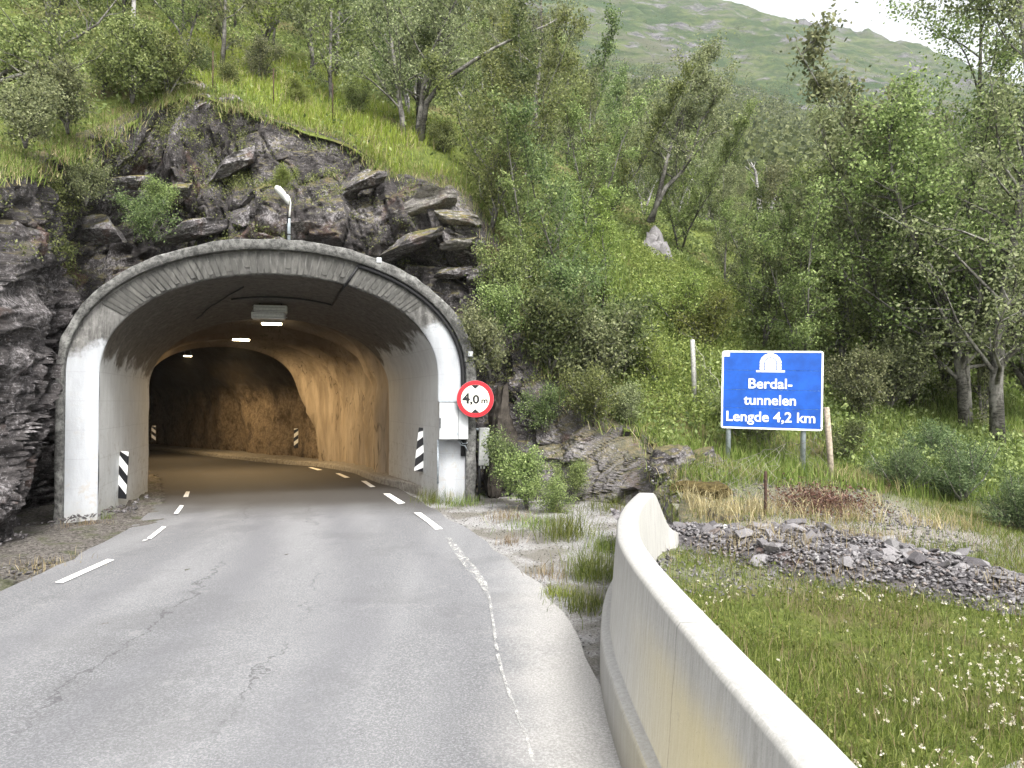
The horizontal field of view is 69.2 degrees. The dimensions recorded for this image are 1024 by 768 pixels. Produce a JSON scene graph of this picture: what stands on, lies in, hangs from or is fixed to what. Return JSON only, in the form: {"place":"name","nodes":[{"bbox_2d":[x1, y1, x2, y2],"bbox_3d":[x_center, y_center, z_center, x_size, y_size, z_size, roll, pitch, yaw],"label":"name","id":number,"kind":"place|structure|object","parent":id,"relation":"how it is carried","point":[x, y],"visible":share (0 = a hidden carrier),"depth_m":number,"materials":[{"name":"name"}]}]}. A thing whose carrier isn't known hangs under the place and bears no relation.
{"place":"outdoors","nodes":[
{"label":"outdoors","id":0,"kind":"place"},
{"bbox_2d":[0,450,621,767],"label":"road","id":1,"kind":"structure","parent":0,"point":[365,623],"depth_m":6.33,"materials":[{"name":"grey asphalt"}]},
{"bbox_2d":[0,0,1023,767],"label":"hillside","id":2,"kind":"structure","parent":0,"point":[700,232],"depth_m":10.01,"materials":[{"name":"green plant"}]},
{"bbox_2d":[0,4,86,87],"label":"bush","id":3,"kind":"object","parent":2,"relation":"on","point":[13,32],"visible":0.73,"depth_m":14.51,"materials":[{"name":"green plant"}]},
{"bbox_2d":[0,0,134,99],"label":"leaning birch tree","id":4,"kind":"object","parent":2,"relation":"on","point":[18,75],"visible":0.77,"depth_m":14.46,"materials":[{"name":"green plant"}]},
{"bbox_2d":[71,1,146,95],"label":"bush","id":5,"kind":"object","parent":2,"relation":"on","point":[98,71],"visible":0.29,"depth_m":17.48,"materials":[{"name":"green plant"}]},
{"bbox_2d":[84,0,176,103],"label":"bush","id":6,"kind":"object","parent":2,"relation":"on","point":[137,48],"visible":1,"depth_m":16.90,"materials":[{"name":"green plant"}]},
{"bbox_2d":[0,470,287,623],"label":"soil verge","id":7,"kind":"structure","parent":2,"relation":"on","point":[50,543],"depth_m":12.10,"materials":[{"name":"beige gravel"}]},
{"bbox_2d":[142,14,212,100],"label":"bush","id":8,"kind":"object","parent":2,"relation":"on","point":[178,77],"visible":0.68,"depth_m":17.91,"materials":[{"name":"green plant"}]},
{"bbox_2d":[143,0,219,48],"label":"birch tree","id":9,"kind":"object","parent":2,"relation":"on","point":[168,8],"visible":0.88,"depth_m":24.77,"materials":[{"name":"green plant"}]},
{"bbox_2d":[189,0,280,66],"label":"birch tree","id":10,"kind":"object","parent":2,"relation":"on","point":[216,27],"visible":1,"depth_m":22.92,"materials":[{"name":"green plant"}]},
{"bbox_2d":[230,25,288,81],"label":"bush","id":11,"kind":"object","parent":2,"relation":"on","point":[256,58],"visible":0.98,"depth_m":22.59,"materials":[{"name":"green plant"}]},
{"bbox_2d":[217,0,328,43],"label":"birch tree","id":12,"kind":"object","parent":2,"relation":"on","point":[268,28],"visible":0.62,"depth_m":27.00,"materials":[{"name":"green plant"}]},
{"bbox_2d":[273,0,342,75],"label":"birch tree","id":13,"kind":"object","parent":2,"relation":"on","point":[307,7],"visible":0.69,"depth_m":24.93,"materials":[{"name":"green plant"}]},
{"bbox_2d":[159,15,472,186],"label":"slope grass","id":14,"kind":"structure","parent":2,"relation":"on","point":[366,121],"depth_m":20.52,"materials":[{"name":"green plant"}]},
{"bbox_2d":[300,0,385,104],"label":"birch tree","id":15,"kind":"object","parent":2,"relation":"on","point":[332,20],"visible":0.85,"depth_m":22.29,"materials":[{"name":"green plant"}]},
{"bbox_2d":[0,81,702,542],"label":"rock cliff","id":16,"kind":"structure","parent":2,"relation":"on","point":[40,301],"depth_m":16.40,"materials":[{"name":"grey stone"}]},
{"bbox_2d":[0,64,72,154],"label":"bush","id":17,"kind":"object","parent":16,"relation":"on","point":[34,104],"visible":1,"depth_m":12.76,"materials":[{"name":"green plant"}]},
{"bbox_2d":[8,36,105,134],"bbox_3d":[-8.891,-5.681,14.360,1.782,1.674,1.314,0,-1,11],"label":"bush","id":18,"kind":"object","parent":16,"relation":"on","point":[68,77],"visible":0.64,"depth_m":14.30,"materials":[{"name":"green plant"}]},
{"bbox_2d":[56,153,123,206],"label":"bush","id":19,"kind":"object","parent":16,"relation":"on","point":[85,185],"visible":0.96,"depth_m":14.53,"materials":[{"name":"green plant"}]},
{"bbox_2d":[106,184,182,245],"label":"bush","id":20,"kind":"object","parent":16,"relation":"on","point":[143,224],"visible":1,"depth_m":15.64,"materials":[{"name":"green plant"}]},
{"bbox_2d":[52,239,475,523],"bbox_3d":[-5.001,0.164,16.556,7.621,5.767,5.165,0,-1,-13],"label":"tunnel portal","id":21,"kind":"object","parent":16,"relation":"attached to","point":[125,331],"visible":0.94,"depth_m":14.78,"materials":[{"name":"concrete"}]},
{"bbox_2d":[358,264,464,455],"bbox_3d":[-1.979,-0.453,14.704,2.127,3.782,0.087,0,-1,-13],"label":"cable","id":22,"kind":"object","parent":21,"relation":"attached to","point":[422,299],"visible":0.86,"depth_m":14.80,"materials":[{"name":"black rubber"}]},
{"bbox_2d":[437,401,467,483],"bbox_3d":[-1.165,1.156,14.666,0.614,1.640,0.305,0,-1,-13],"label":"electrical cabinet","id":23,"kind":"object","parent":21,"relation":"attached to","point":[452,420],"visible":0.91,"depth_m":14.55,"materials":[{"name":"white metal"}]},
{"bbox_2d":[457,380,493,417],"bbox_3d":[-0.727,0.295,14.640,0.725,0.725,0.313,0,-1,-4],"label":"height limit sign","id":24,"kind":"object","parent":21,"relation":"attached to","point":[475,398],"visible":1,"depth_m":14.49,"materials":[{"name":"metal"}]},
{"bbox_2d":[148,319,423,495],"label":"tunnel","id":25,"kind":"structure","parent":16,"relation":"in","point":[262,393],"depth_m":30.45,"materials":[{"name":"stone"}]},
{"bbox_2d":[0,88,683,495],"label":"ledge plants","id":26,"kind":"object","parent":16,"relation":"on","point":[170,116],"visible":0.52,"depth_m":17.10,"materials":[{"name":"green plant"}]},
{"bbox_2d":[443,283,515,388],"bbox_3d":[-0.645,-0.938,15.091,1.441,2.091,1.769,0,-1,0],"label":"bush","id":27,"kind":"object","parent":16,"relation":"on","point":[484,340],"visible":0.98,"depth_m":14.93,"materials":[{"name":"green plant"}]},
{"bbox_2d":[469,271,529,346],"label":"bush","id":28,"kind":"object","parent":16,"relation":"on","point":[497,301],"visible":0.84,"depth_m":15.51,"materials":[{"name":"green plant"}]},
{"bbox_2d":[464,228,540,302],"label":"bush","id":29,"kind":"object","parent":16,"relation":"on","point":[507,264],"visible":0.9,"depth_m":16.14,"materials":[{"name":"green plant"}]},
{"bbox_2d":[446,1,592,233],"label":"young birch","id":30,"kind":"object","parent":16,"relation":"on","point":[491,192],"visible":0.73,"depth_m":17.16,"materials":[{"name":"green plant"}]},
{"bbox_2d":[513,376,573,438],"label":"bush","id":31,"kind":"object","parent":16,"relation":"on","point":[544,411],"visible":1,"depth_m":15.15,"materials":[{"name":"green plant"}]},
{"bbox_2d":[507,255,606,374],"bbox_3d":[0.961,-1.299,15.572,2.193,2.593,1.787,-1,-1,28],"label":"bush","id":32,"kind":"object","parent":16,"relation":"on","point":[554,319],"visible":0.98,"depth_m":15.48,"materials":[{"name":"green plant"}]},
{"bbox_2d":[555,354,629,434],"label":"bush","id":33,"kind":"object","parent":16,"relation":"on","point":[595,390],"visible":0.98,"depth_m":14.74,"materials":[{"name":"green plant"}]},
{"bbox_2d":[552,297,653,389],"bbox_3d":[1.868,-0.697,15.749,2.376,2.232,1.752,-1,-2,30],"label":"bush","id":34,"kind":"object","parent":16,"relation":"on","point":[592,336],"visible":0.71,"depth_m":15.46,"materials":[{"name":"green plant"}]},
{"bbox_2d":[607,376,648,425],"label":"bush","id":35,"kind":"object","parent":16,"relation":"on","point":[632,397],"visible":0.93,"depth_m":14.84,"materials":[{"name":"green plant"}]},
{"bbox_2d":[0,81,730,482],"bbox_3d":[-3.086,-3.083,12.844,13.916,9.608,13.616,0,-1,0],"label":"edge grass","id":36,"kind":"structure","parent":2,"relation":"on","point":[18,158],"depth_m":16.39,"materials":[{"name":"green plant"}]},
{"bbox_2d":[318,0,504,136],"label":"birch tree","id":37,"kind":"object","parent":2,"relation":"on","point":[436,29],"visible":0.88,"depth_m":20.27,"materials":[{"name":"green plant"}]},
{"bbox_2d":[375,0,466,119],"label":"birch tree","id":38,"kind":"object","parent":2,"relation":"on","point":[418,86],"visible":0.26,"depth_m":21.53,"materials":[{"name":"green plant"}]},
{"bbox_2d":[413,0,562,201],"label":"birch tree","id":39,"kind":"object","parent":2,"relation":"on","point":[518,16],"visible":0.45,"depth_m":19.18,"materials":[{"name":"green plant"}]},
{"bbox_2d":[418,0,572,140],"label":"leaning birch tree","id":40,"kind":"object","parent":2,"relation":"on","point":[427,101],"visible":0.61,"depth_m":19.74,"materials":[{"name":"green plant"}]},
{"bbox_2d":[415,43,599,228],"bbox_3d":[-0.113,-6.422,18.831,4.789,5.452,2.804,0,-1,-5],"label":"young birch","id":41,"kind":"object","parent":2,"relation":"on","point":[442,83],"visible":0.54,"depth_m":19.17,"materials":[{"name":"green plant"}]},
{"bbox_2d":[471,0,551,148],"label":"birch tree","id":42,"kind":"object","parent":2,"relation":"on","point":[506,22],"visible":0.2,"depth_m":23.86,"materials":[{"name":"green plant"}]},
{"bbox_2d":[0,0,1023,490],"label":"undergrowth","id":43,"kind":"object","parent":2,"relation":"on","point":[632,200],"visible":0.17,"depth_m":19.15,"materials":[{"name":"green plant"}]},
{"bbox_2d":[477,83,564,287],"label":"young birch","id":44,"kind":"object","parent":2,"relation":"on","point":[514,191],"visible":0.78,"depth_m":16.61,"materials":[{"name":"green plant"}]},
{"bbox_2d":[468,0,587,169],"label":"birch tree","id":45,"kind":"object","parent":2,"relation":"on","point":[540,39],"visible":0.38,"depth_m":22.15,"materials":[{"name":"green plant"}]},
{"bbox_2d":[497,92,620,309],"bbox_3d":[1.229,-3.896,17.656,2.676,5.204,4.572,0,-1,8],"label":"young birch","id":46,"kind":"object","parent":2,"relation":"on","point":[559,204],"visible":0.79,"depth_m":16.99,"materials":[{"name":"green plant"}]},
{"bbox_2d":[527,250,610,328],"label":"bush","id":47,"kind":"object","parent":2,"relation":"on","point":[565,275],"visible":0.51,"depth_m":16.62,"materials":[{"name":"green plant"}]},
{"bbox_2d":[570,64,628,205],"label":"birch tree","id":48,"kind":"object","parent":2,"relation":"on","point":[593,95],"visible":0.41,"depth_m":25.18,"materials":[{"name":"green plant"}]},
{"bbox_2d":[559,182,641,308],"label":"young birch","id":49,"kind":"object","parent":2,"relation":"on","point":[604,221],"visible":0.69,"depth_m":18.25,"materials":[{"name":"green plant"}]},
{"bbox_2d":[576,0,633,188],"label":"birch tree","id":50,"kind":"object","parent":2,"relation":"on","point":[618,86],"visible":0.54,"depth_m":26.04,"materials":[{"name":"green plant"}]},
{"bbox_2d":[543,74,671,238],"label":"young birch","id":51,"kind":"object","parent":2,"relation":"on","point":[625,114],"visible":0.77,"depth_m":20.27,"materials":[{"name":"green plant"}]},
{"bbox_2d":[583,278,672,378],"bbox_3d":[2.398,-1.122,16.484,2.415,2.613,2.624,-1,-2,31],"label":"bush","id":52,"kind":"object","parent":2,"relation":"on","point":[642,315],"visible":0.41,"depth_m":15.95,"materials":[{"name":"green plant"}]},
{"bbox_2d":[558,56,699,230],"bbox_3d":[3.351,-6.674,21.417,4.158,4.688,2.767,0,-1,17],"label":"birch tree","id":53,"kind":"object","parent":2,"relation":"on","point":[688,70],"visible":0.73,"depth_m":21.02,"materials":[{"name":"green plant"}]},
{"bbox_2d":[615,318,683,385],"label":"bush","id":54,"kind":"object","parent":2,"relation":"on","point":[652,359],"visible":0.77,"depth_m":16.40,"materials":[{"name":"green plant"}]},
{"bbox_2d":[610,109,700,213],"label":"birch tree","id":55,"kind":"object","parent":2,"relation":"on","point":[650,182],"visible":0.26,"depth_m":30.04,"materials":[{"name":"green plant"}]},
{"bbox_2d":[645,444,695,486],"bbox_3d":[2.686,1.378,13.003,0.977,0.611,0.903,-15,4,-20],"label":"rock outcrop","id":56,"kind":"object","parent":2,"relation":"on","point":[671,454],"visible":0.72,"depth_m":12.63,"materials":[{"name":"grey stone"}]},
{"bbox_2d":[634,257,717,335],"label":"bush","id":57,"kind":"object","parent":2,"relation":"on","point":[693,285],"visible":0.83,"depth_m":18.44,"materials":[{"name":"green plant"}]},
{"bbox_2d":[616,28,740,222],"bbox_3d":[5.428,-8.457,24.369,3.954,6.463,3.667,-1,-2,38],"label":"birch tree","id":58,"kind":"object","parent":2,"relation":"on","point":[706,54],"visible":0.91,"depth_m":24.11,"materials":[{"name":"green plant"}]},
{"bbox_2d":[630,233,742,434],"bbox_3d":[4.901,-1.894,19.553,3.587,6.153,9.707,0,-1,9],"label":"bilberry scrub","id":59,"kind":"object","parent":2,"relation":"on","point":[641,246],"visible":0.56,"depth_m":17.95,"materials":[{"name":"green plant"}]},
{"bbox_2d":[634,95,761,250],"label":"birch tree","id":60,"kind":"object","parent":2,"relation":"on","point":[744,120],"visible":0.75,"depth_m":25.61,"materials":[{"name":"green plant"}]},
{"bbox_2d":[661,276,750,348],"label":"bush","id":61,"kind":"object","parent":2,"relation":"on","point":[719,305],"visible":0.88,"depth_m":18.09,"materials":[{"name":"green plant"}]},
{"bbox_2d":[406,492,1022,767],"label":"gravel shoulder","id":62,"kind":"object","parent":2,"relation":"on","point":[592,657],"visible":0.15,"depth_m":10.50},
{"bbox_2d":[476,418,530,489],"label":"bush","id":63,"kind":"object","parent":62,"relation":"on","point":[492,445],"visible":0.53,"depth_m":14.14,"materials":[{"name":"green plant"}]},
{"bbox_2d":[490,441,555,509],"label":"bush","id":64,"kind":"object","parent":62,"relation":"on","point":[528,464],"visible":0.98,"depth_m":13.35,"materials":[{"name":"green plant"}]},
{"bbox_2d":[528,468,580,512],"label":"bush","id":65,"kind":"object","parent":62,"relation":"on","point":[555,492],"visible":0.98,"depth_m":12.77,"materials":[{"name":"green plant"}]},
{"bbox_2d":[502,498,608,546],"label":"grass tuft","id":66,"kind":"object","parent":62,"relation":"on","point":[565,528],"visible":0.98,"depth_m":10.70,"materials":[{"name":"green plant"}]},
{"bbox_2d":[540,576,606,629],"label":"grass tuft","id":67,"kind":"object","parent":62,"relation":"on","point":[595,602],"visible":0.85,"depth_m":7.45,"materials":[{"name":"green plant"}]},
{"bbox_2d":[544,533,615,587],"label":"grass tuft","id":68,"kind":"object","parent":62,"relation":"on","point":[586,569],"visible":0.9,"depth_m":8.62,"materials":[{"name":"green plant"}]},
{"bbox_2d":[600,493,856,767],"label":"barrier wall","id":69,"kind":"structure","parent":62,"relation":"on","point":[686,681],"depth_m":3.46,"materials":[{"name":"concrete"}]},
{"bbox_2d":[706,161,759,283],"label":"birch tree","id":70,"kind":"object","parent":2,"relation":"on","point":[726,192],"visible":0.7,"depth_m":23.69,"materials":[{"name":"green plant"}]},
{"bbox_2d":[702,177,806,321],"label":"birch tree","id":71,"kind":"object","parent":2,"relation":"on","point":[787,207],"visible":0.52,"depth_m":20.92,"materials":[{"name":"green plant"}]},
{"bbox_2d":[681,339,834,514],"bbox_3d":[4.389,0.570,13.291,2.557,3.186,5.035,0,-1,16],"label":"wire fence","id":72,"kind":"object","parent":2,"relation":"on","point":[829,445],"visible":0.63,"depth_m":12.86,"materials":[{"name":"grey wood"}]},
{"bbox_2d":[721,351,823,469],"bbox_3d":[4.815,0.590,13.810,1.784,2.410,0.125,1,-1,15],"label":"tunnel name sign","id":73,"kind":"object","parent":2,"relation":"on","point":[762,379],"visible":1,"depth_m":13.76,"materials":[{"name":"metal"}]},
{"bbox_2d":[555,175,1023,503],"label":"bank grass","id":74,"kind":"structure","parent":2,"relation":"on","point":[1013,416],"depth_m":15.28,"materials":[{"name":"green plant"}]},
{"bbox_2d":[721,152,867,347],"bbox_3d":[7.362,-3.367,19.328,3.716,4.944,2.095,0,-1,14],"label":"young birch","id":75,"kind":"object","parent":2,"relation":"on","point":[762,306],"visible":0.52,"depth_m":19.45,"materials":[{"name":"green plant"}]},
{"bbox_2d":[732,175,860,360],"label":"young birch","id":76,"kind":"object","parent":2,"relation":"on","point":[806,330],"visible":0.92,"depth_m":17.15,"materials":[{"name":"green plant"}]},
{"bbox_2d":[746,130,850,327],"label":"young birch","id":77,"kind":"object","parent":2,"relation":"on","point":[772,170],"visible":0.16,"depth_m":22.79,"materials":[{"name":"green plant"}]},
{"bbox_2d":[598,444,1023,600],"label":"scattered stones","id":78,"kind":"object","parent":2,"relation":"on","point":[890,525],"visible":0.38,"depth_m":9.87,"materials":[{"name":"stone"}]},
{"bbox_2d":[610,508,1023,615],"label":"rubble heap","id":79,"kind":"object","parent":2,"relation":"on","point":[900,561],"visible":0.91,"depth_m":8.03,"materials":[{"name":"stone"}]},
{"bbox_2d":[616,502,1021,595],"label":"rubble weeds","id":80,"kind":"object","parent":2,"relation":"on","point":[850,529],"visible":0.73,"depth_m":8.64,"materials":[{"name":"green plant"}]},
{"bbox_2d":[738,472,911,520],"bbox_3d":[4.613,1.697,11.280,2.554,0.569,2.324,0,-1,0],"label":"dead bracken","id":81,"kind":"object","parent":2,"relation":"on","point":[825,501],"visible":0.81,"depth_m":11.19,"materials":[{"name":"brown plant"}]},
{"bbox_2d":[644,466,1023,767],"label":"meadow grass","id":82,"kind":"structure","parent":2,"relation":"on","point":[895,702],"depth_m":5.86,"materials":[{"name":"green plant"}]},
{"bbox_2d":[770,135,917,373],"bbox_3d":[8.333,-3.458,19.814,2.992,7.063,5.308,0,-1,-8],"label":"young birch","id":83,"kind":"object","parent":2,"relation":"on","point":[851,327],"visible":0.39,"depth_m":18.69,"materials":[{"name":"green plant"}]},
{"bbox_2d":[671,545,1023,767],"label":"clover","id":84,"kind":"object","parent":2,"relation":"on","point":[864,700],"depth_m":5.90,"materials":[{"name":"plant"}]},
{"bbox_2d":[774,112,923,356],"bbox_3d":[8.718,-3.537,19.171,3.943,5.654,4.008,-1,-1,27],"label":"alder tree","id":85,"kind":"object","parent":2,"relation":"on","point":[866,219],"visible":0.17,"depth_m":19.07,"materials":[{"name":"green plant"}]},
{"bbox_2d":[816,411,886,460],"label":"bush","id":86,"kind":"object","parent":2,"relation":"on","point":[855,429],"visible":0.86,"depth_m":14.11,"materials":[{"name":"green plant"}]},
{"bbox_2d":[823,331,899,420],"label":"bush","id":87,"kind":"object","parent":2,"relation":"on","point":[866,380],"visible":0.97,"depth_m":15.96,"materials":[{"name":"green plant"}]},
{"bbox_2d":[789,205,962,357],"bbox_3d":[9.281,-2.072,18.768,4.136,4.708,2.421,-1,-2,40],"label":"young birch","id":88,"kind":"object","parent":2,"relation":"on","point":[880,331],"visible":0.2,"depth_m":18.45,"materials":[{"name":"green plant"}]},
{"bbox_2d":[780,0,1004,387],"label":"birch tree","id":89,"kind":"object","parent":2,"relation":"on","point":[822,83],"visible":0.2,"depth_m":17.62,"materials":[{"name":"green plant"}]},
{"bbox_2d":[771,87,1023,407],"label":"young birch","id":90,"kind":"object","parent":2,"relation":"on","point":[828,129],"visible":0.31,"depth_m":17.11,"materials":[{"name":"green plant"}]},
{"bbox_2d":[858,432,946,491],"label":"juniper bush","id":91,"kind":"object","parent":2,"relation":"on","point":[900,468],"visible":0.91,"depth_m":12.46,"materials":[{"name":"green plant"}]},
{"bbox_2d":[849,321,957,410],"bbox_3d":[9.069,-0.323,17.185,1.752,2.232,2.376,1,-2,-35],"label":"bush","id":92,"kind":"object","parent":2,"relation":"on","point":[904,379],"visible":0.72,"depth_m":16.90,"materials":[{"name":"green plant"}]},
{"bbox_2d":[797,79,1023,393],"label":"birch tree","id":93,"kind":"object","parent":2,"relation":"on","point":[1019,375],"visible":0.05,"depth_m":18.25,"materials":[{"name":"green plant"}]},
{"bbox_2d":[805,0,1023,426],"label":"alder tree","id":94,"kind":"object","parent":2,"relation":"on","point":[886,122],"visible":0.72,"depth_m":16.30,"materials":[{"name":"green plant"}]},
{"bbox_2d":[898,417,960,457],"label":"juniper bush","id":95,"kind":"object","parent":2,"relation":"on","point":[928,438],"visible":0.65,"depth_m":14.08,"materials":[{"name":"green plant"}]},
{"bbox_2d":[843,0,1023,450],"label":"alder tree","id":96,"kind":"object","parent":2,"relation":"on","point":[1005,305],"visible":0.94,"depth_m":15.35,"materials":[{"name":"green plant"}]},
{"bbox_2d":[911,428,1006,500],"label":"juniper bush","id":97,"kind":"object","parent":2,"relation":"on","point":[962,468],"visible":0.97,"depth_m":12.26,"materials":[{"name":"green plant"}]},
{"bbox_2d":[926,269,1023,430],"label":"young birch","id":98,"kind":"object","parent":2,"relation":"on","point":[984,371],"visible":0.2,"depth_m":17.11,"materials":[{"name":"green plant"}]},
{"bbox_2d":[972,463,1023,530],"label":"juniper bush","id":99,"kind":"object","parent":2,"relation":"on","point":[1014,512],"visible":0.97,"depth_m":10.96,"materials":[{"name":"green plant"}]},
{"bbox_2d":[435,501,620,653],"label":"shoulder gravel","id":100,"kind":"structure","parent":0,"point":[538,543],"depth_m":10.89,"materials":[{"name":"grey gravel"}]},
{"bbox_2d":[154,0,1023,475],"bbox_3d":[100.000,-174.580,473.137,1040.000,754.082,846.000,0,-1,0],"label":"mountain","id":101,"kind":"structure","parent":0,"point":[758,68],"depth_m":422.76,"materials":[{"name":"green plant"}]},
{"bbox_2d":[461,3,1021,209],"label":"wood","id":102,"kind":"object","parent":101,"relation":"on","point":[768,141],"visible":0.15,"depth_m":146.70,"materials":[{"name":"green plant"}]},
{"bbox_2d":[660,445,988,531],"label":"withered grass","id":103,"kind":"structure","parent":0,"point":[724,506],"depth_m":10.74,"materials":[{"name":"plant"}]},
{"bbox_2d":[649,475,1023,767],"bbox_3d":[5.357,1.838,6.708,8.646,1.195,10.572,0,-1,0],"label":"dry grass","id":104,"kind":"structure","parent":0,"point":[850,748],"depth_m":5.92,"materials":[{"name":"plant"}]},
{"bbox_2d":[724,0,1023,83],"label":"sky","id":105,"kind":"structure","parent":0,"point":[861,14],"materials":[{"name":"white"}]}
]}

